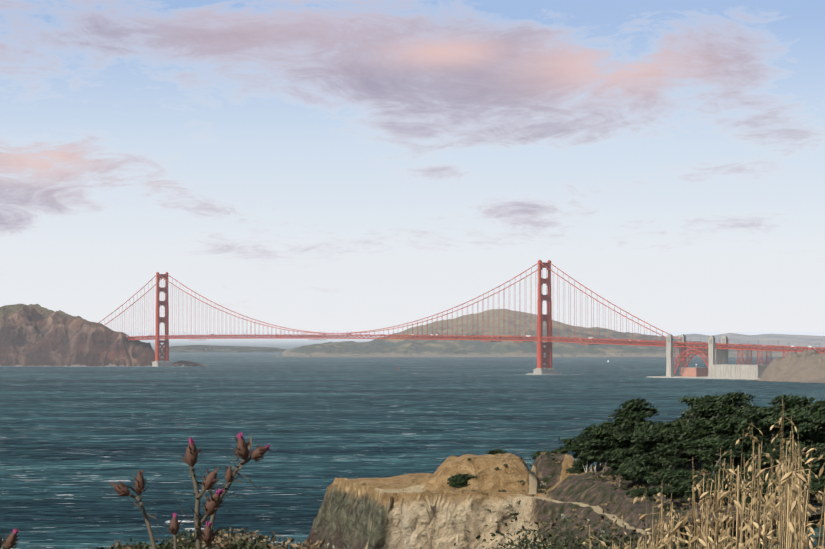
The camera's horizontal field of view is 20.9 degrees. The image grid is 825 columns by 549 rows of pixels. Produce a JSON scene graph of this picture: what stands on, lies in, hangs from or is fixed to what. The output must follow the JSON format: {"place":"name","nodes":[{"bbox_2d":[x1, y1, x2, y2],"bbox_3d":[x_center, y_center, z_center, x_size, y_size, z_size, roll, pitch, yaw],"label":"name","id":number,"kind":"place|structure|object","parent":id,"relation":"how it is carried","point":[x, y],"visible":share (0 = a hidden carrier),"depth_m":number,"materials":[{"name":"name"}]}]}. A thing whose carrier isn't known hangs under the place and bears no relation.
{"place":"outdoors","nodes":[
{"label":"outdoors","id":0,"kind":"place"},
{"bbox_2d":[0,332,824,548],"bbox_3d":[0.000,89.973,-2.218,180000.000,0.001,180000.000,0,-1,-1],"label":"sea water","id":1,"kind":"structure","parent":0,"point":[74,441],"depth_m":2208.26,"materials":[{"name":"blue liquid"}]},
{"bbox_2d":[0,304,154,365],"bbox_3d":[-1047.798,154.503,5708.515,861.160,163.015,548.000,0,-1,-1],"label":"rocky headland","id":2,"kind":"structure","parent":1,"relation":"on","point":[34,335],"depth_m":5476.19,"materials":[{"name":"brown stone"}]},
{"bbox_2d":[172,360,206,366],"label":"rock islet","id":3,"kind":"object","parent":1,"relation":"on","point":[181,363],"visible":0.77,"depth_m":5451.12,"materials":[{"name":"grey stone"}]},
{"bbox_2d":[161,345,286,351],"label":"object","id":4,"kind":"object","parent":1,"relation":"on","point":[200,348],"visible":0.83,"depth_m":8990.72,"materials":[{"name":"grey"}]},
{"bbox_2d":[66,366,748,545],"bbox_3d":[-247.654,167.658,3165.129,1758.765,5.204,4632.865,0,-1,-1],"label":"foam","id":5,"kind":"object","parent":1,"relation":"on","point":[128,480],"visible":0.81,"depth_m":5429.64,"materials":[{"name":"white liquid"}]},
{"bbox_2d":[99,260,824,379],"bbox_3d":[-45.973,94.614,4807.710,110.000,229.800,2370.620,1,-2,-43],"label":"suspension bridge","id":6,"kind":"structure","parent":1,"relation":"on","point":[718,366],"depth_m":4452.81,"materials":[{"name":"metal"}]},
{"bbox_2d":[276,309,809,356],"bbox_3d":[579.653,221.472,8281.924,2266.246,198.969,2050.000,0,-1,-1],"label":"hill","id":7,"kind":"structure","parent":1,"relation":"on","point":[465,325],"depth_m":7675.27,"materials":[{"name":"green plant"}]},
{"bbox_2d":[755,349,824,382],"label":"hillside","id":8,"kind":"structure","parent":1,"relation":"on","point":[804,366],"depth_m":3860.16,"materials":[{"name":"beige stone"}]},
{"bbox_2d":[0,0,824,331],"label":"sky","id":9,"kind":"structure","parent":0,"point":[304,165],"materials":[{"name":"blue"}]},
{"bbox_2d":[306,450,824,548],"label":"headland terrain","id":10,"kind":"structure","parent":0,"point":[429,511],"depth_m":489.87,"materials":[{"name":"brown stone"}]},
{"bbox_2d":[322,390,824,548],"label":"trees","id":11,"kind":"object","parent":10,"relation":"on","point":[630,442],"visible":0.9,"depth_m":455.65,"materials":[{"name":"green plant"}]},
{"bbox_2d":[362,449,824,548],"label":"headland scrub bushes","id":12,"kind":"object","parent":10,"relation":"on","point":[655,494],"visible":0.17,"depth_m":460.60,"materials":[{"name":"green plant"}]},
{"bbox_2d":[582,399,824,548],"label":"dry oat grass","id":13,"kind":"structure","parent":0,"point":[789,514],"depth_m":9.44,"materials":[{"name":"beige plant"}]},
{"bbox_2d":[673,333,824,345],"bbox_3d":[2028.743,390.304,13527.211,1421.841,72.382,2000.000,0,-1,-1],"label":"hills","id":14,"kind":"structure","parent":0,"point":[763,339],"depth_m":13138.05,"materials":[{"name":"grey"}]},
{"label":"hillside ground","id":15,"kind":"structure","parent":0,"visible":0},
{"bbox_2d":[0,432,269,548],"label":"thistle plants","id":16,"kind":"object","parent":15,"relation":"on","point":[214,501],"visible":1,"depth_m":5.17,"materials":[{"name":"brown plant"}]},
{"bbox_2d":[88,509,824,548],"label":"low shrubs","id":17,"kind":"object","parent":15,"relation":"on","point":[238,541],"visible":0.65,"depth_m":72.95,"materials":[{"name":"green plant"}]}
]}

